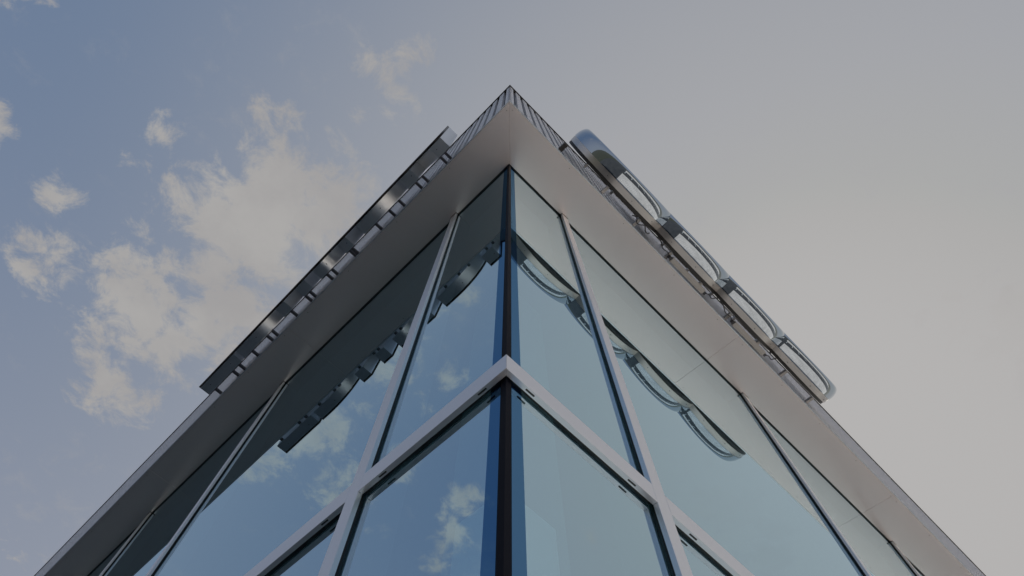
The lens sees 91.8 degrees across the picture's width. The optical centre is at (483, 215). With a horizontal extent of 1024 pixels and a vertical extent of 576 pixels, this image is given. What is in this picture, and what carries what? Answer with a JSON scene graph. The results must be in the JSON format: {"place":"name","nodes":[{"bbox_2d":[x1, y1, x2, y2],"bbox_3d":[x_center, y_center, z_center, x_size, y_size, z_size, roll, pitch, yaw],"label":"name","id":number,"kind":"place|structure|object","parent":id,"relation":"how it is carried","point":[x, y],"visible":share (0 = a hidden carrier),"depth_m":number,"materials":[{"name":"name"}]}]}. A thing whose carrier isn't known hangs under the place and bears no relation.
{"place":"outdoors","nodes":[
{"label":"outdoors","id":0,"kind":"place"},
{"bbox_2d":[0,0,1023,575],"label":"sky","id":1,"kind":"structure","parent":0,"point":[171,170],"materials":[{"name":"blue"}]},
{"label":"pavement","id":2,"kind":"structure","parent":0,"visible":0},
{"bbox_2d":[34,85,985,575],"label":"office building","id":3,"kind":"structure","parent":2,"relation":"on","point":[510,341],"depth_m":2.90,"materials":[{"name":"white metal"}]},
{"bbox_2d":[88,530,134,575],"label":"window pane","id":4,"kind":"structure","parent":3,"relation":"in","point":[96,572],"depth_m":6.14,"materials":[{"name":"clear glass"}]},
{"bbox_2d":[103,398,270,575],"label":"window pane","id":5,"kind":"structure","parent":3,"relation":"in","point":[140,554],"depth_m":4.90,"materials":[{"name":"blue glass"}]},
{"bbox_2d":[199,333,249,394],"bbox_3d":[-2.974,1.742,6.039,0.244,0.741,0.660,44,-75,-10],"label":"sign letter","id":6,"kind":"object","parent":3,"relation":"attached to","point":[226,367],"visible":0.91,"depth_m":5.68,"materials":[{"name":"silver metal"}]},
{"bbox_2d":[234,308,283,357],"bbox_3d":[-2.498,1.288,5.869,0.244,0.741,0.590,44,-75,-10],"label":"sign letter","id":7,"kind":"object","parent":3,"relation":"attached to","point":[256,336],"visible":0.77,"depth_m":5.55,"materials":[{"name":"silver metal"}]},
{"bbox_2d":[153,224,448,575],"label":"window pane","id":8,"kind":"structure","parent":3,"relation":"in","point":[307,448],"depth_m":3.02,"materials":[{"name":"blue glass"}]},
{"bbox_2d":[274,248,330,316],"bbox_3d":[-2.006,0.817,5.694,0.244,0.740,0.736,44,-75,-10],"label":"sign letter","id":9,"kind":"object","parent":3,"relation":"attached to","point":[298,292],"visible":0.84,"depth_m":5.37,"materials":[{"name":"silver metal"}]},
{"bbox_2d":[267,514,340,575],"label":"window pane","id":10,"kind":"structure","parent":3,"relation":"in","point":[308,559],"depth_m":1.71,"materials":[{"name":"blue glass"}]},
{"bbox_2d":[311,244,344,279],"bbox_3d":[-1.613,0.441,5.553,0.244,0.741,0.306,44,-75,-10],"label":"sign letter","id":11,"kind":"object","parent":3,"relation":"attached to","point":[327,261],"visible":0.75,"depth_m":5.24,"materials":[{"name":"silver metal"}]},
{"bbox_2d":[335,205,371,256],"bbox_3d":[-1.344,0.183,5.456,0.244,0.741,0.386,44,-75,-10],"label":"sign letter","id":12,"kind":"object","parent":3,"relation":"attached to","point":[347,241],"visible":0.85,"depth_m":5.15,"materials":[{"name":"silver metal"}]},
{"bbox_2d":[354,179,407,233],"bbox_3d":[-1.005,-0.141,5.335,0.244,0.741,0.606,44,-75,-10],"label":"sign letter","id":13,"kind":"object","parent":3,"relation":"attached to","point":[379,208],"visible":0.92,"depth_m":5.02,"materials":[{"name":"silver metal"}]},
{"bbox_2d":[337,391,500,575],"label":"window pane","id":14,"kind":"structure","parent":3,"relation":"in","point":[425,517],"depth_m":1.36,"materials":[{"name":"blue glass"}]},
{"bbox_2d":[397,126,456,188],"bbox_3d":[-0.538,-0.588,5.168,0.244,0.741,0.597,44,-75,-10],"label":"sign letter","id":15,"kind":"object","parent":3,"relation":"attached to","point":[429,155],"visible":0.98,"depth_m":4.87,"materials":[{"name":"silver metal"}]},
{"bbox_2d":[374,171,506,464],"bbox_3d":[-0.089,0.260,3.166,0.022,3.167,0.708,44,-75,-10],"label":"window pane","id":16,"kind":"structure","parent":3,"relation":"in","point":[453,347],"depth_m":2.32,"materials":[{"name":"blue glass"}]},
{"bbox_2d":[514,170,641,474],"bbox_3d":[0.397,0.263,3.141,0.708,3.167,0.022,44,-75,-10],"label":"window pane","id":17,"kind":"structure","parent":3,"relation":"in","point":[561,349],"depth_m":2.28,"materials":[{"name":"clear glass"}]},
{"bbox_2d":[511,391,673,575],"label":"window pane","id":18,"kind":"structure","parent":3,"relation":"in","point":[582,519],"depth_m":1.34,"materials":[{"name":"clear glass"}]},
{"bbox_2d":[558,129,836,403],"bbox_3d":[2.495,0.579,5.785,4.526,1.440,0.352,44,-75,-10],"label":"ring sign","id":19,"kind":"object","parent":3,"relation":"attached to","point":[627,187],"visible":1,"depth_m":5.12,"materials":[{"name":"silver metal"}]},
{"bbox_2d":[676,528,730,575],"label":"window pane","id":20,"kind":"structure","parent":3,"relation":"in","point":[700,564],"depth_m":1.65,"materials":[{"name":"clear glass"}]},
{"bbox_2d":[570,226,863,575],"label":"window pane","id":21,"kind":"structure","parent":3,"relation":"in","point":[712,457],"depth_m":2.94,"materials":[{"name":"blue glass"}]},
{"bbox_2d":[756,410,915,575],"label":"window pane","id":22,"kind":"structure","parent":3,"relation":"in","point":[878,555],"depth_m":4.71,"materials":[{"name":"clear glass"}]}
]}

